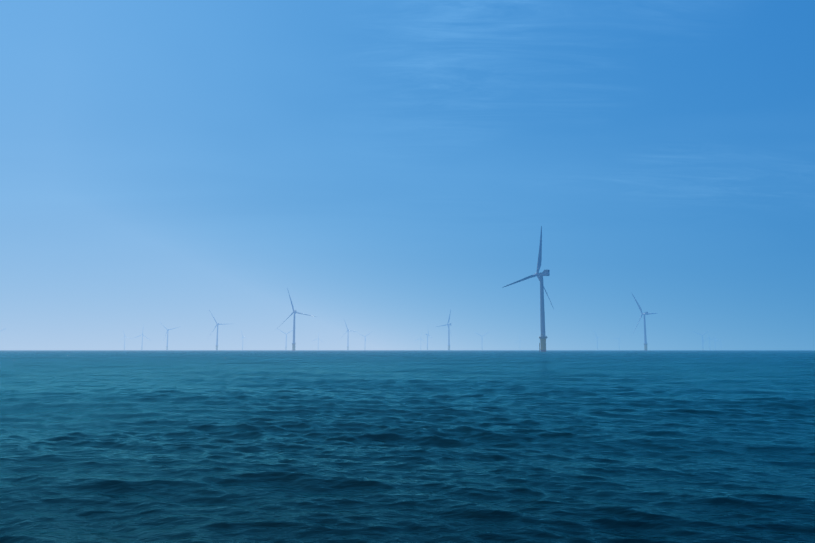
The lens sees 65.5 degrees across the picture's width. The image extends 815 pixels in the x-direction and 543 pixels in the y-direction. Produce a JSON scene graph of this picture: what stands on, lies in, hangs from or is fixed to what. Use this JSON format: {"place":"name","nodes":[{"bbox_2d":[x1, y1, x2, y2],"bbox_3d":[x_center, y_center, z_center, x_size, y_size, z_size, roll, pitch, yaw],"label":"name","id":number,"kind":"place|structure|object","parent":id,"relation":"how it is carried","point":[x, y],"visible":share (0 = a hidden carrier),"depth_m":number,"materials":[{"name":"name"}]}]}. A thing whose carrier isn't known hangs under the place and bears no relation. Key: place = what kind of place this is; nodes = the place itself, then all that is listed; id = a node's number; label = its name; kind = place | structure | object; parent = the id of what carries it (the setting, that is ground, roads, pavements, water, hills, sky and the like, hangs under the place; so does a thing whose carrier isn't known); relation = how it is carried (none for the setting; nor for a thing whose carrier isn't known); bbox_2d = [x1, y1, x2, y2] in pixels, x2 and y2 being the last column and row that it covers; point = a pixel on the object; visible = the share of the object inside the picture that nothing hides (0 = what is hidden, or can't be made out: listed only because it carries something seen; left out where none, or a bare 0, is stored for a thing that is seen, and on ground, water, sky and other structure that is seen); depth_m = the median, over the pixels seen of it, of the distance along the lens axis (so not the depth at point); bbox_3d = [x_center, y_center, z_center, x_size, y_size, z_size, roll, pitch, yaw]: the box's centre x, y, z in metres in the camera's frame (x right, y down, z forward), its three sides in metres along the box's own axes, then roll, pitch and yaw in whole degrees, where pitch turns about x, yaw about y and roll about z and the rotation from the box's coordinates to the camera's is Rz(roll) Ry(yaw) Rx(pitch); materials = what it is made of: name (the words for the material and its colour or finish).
{"place":"outdoors","nodes":[
{"label":"outdoors","id":0,"kind":"place"},
{"bbox_2d":[0,350,814,542],"bbox_3d":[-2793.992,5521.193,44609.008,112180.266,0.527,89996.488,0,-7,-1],"label":"sea","id":1,"kind":"structure","parent":0,"point":[404,446],"depth_m":12.20,"materials":[{"name":"liquid"}]},
{"bbox_2d":[135,326,149,349],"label":"turbine","id":2,"kind":"object","parent":1,"relation":"in","point":[142,339],"visible":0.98,"depth_m":3621.31,"materials":[{"name":"paint"}]},
{"bbox_2d":[164,326,177,349],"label":"turbine","id":3,"kind":"object","parent":1,"relation":"in","point":[167,337],"visible":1,"depth_m":2788.63,"materials":[{"name":"paint"}]},
{"bbox_2d":[209,310,223,349],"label":"turbine","id":4,"kind":"object","parent":1,"relation":"in","point":[217,333],"visible":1,"depth_m":2150.93,"materials":[{"name":"paint"}]},
{"bbox_2d":[278,329,292,349],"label":"turbine","id":5,"kind":"object","parent":1,"relation":"in","point":[286,338],"visible":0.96,"depth_m":3482.04,"materials":[{"name":"paint"}]},
{"bbox_2d":[284,288,314,350],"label":"turbine","id":6,"kind":"object","parent":1,"relation":"in","point":[293,343],"visible":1,"depth_m":1451.00,"materials":[{"name":"paint"}]},
{"bbox_2d":[341,320,354,349],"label":"turbine","id":7,"kind":"object","parent":1,"relation":"in","point":[348,338],"visible":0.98,"depth_m":2830.09,"materials":[{"name":"paint"}]},
{"bbox_2d":[437,310,451,349],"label":"turbine","id":8,"kind":"object","parent":1,"relation":"in","point":[447,324],"visible":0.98,"depth_m":2181.52,"materials":[{"name":"paint"}]},
{"bbox_2d":[502,226,553,351],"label":"turbine","id":9,"kind":"object","parent":1,"relation":"in","point":[542,337],"visible":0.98,"depth_m":722.70,"materials":[{"name":"paint"}]},
{"bbox_2d":[632,294,656,350],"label":"turbine","id":10,"kind":"object","parent":1,"relation":"in","point":[645,338],"visible":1,"depth_m":1526.25,"materials":[{"name":"paint"}]},
{"bbox_2d":[0,0,814,349],"label":"sky","id":11,"kind":"structure","parent":0,"point":[391,166],"materials":[{"name":"blue"}]}
]}

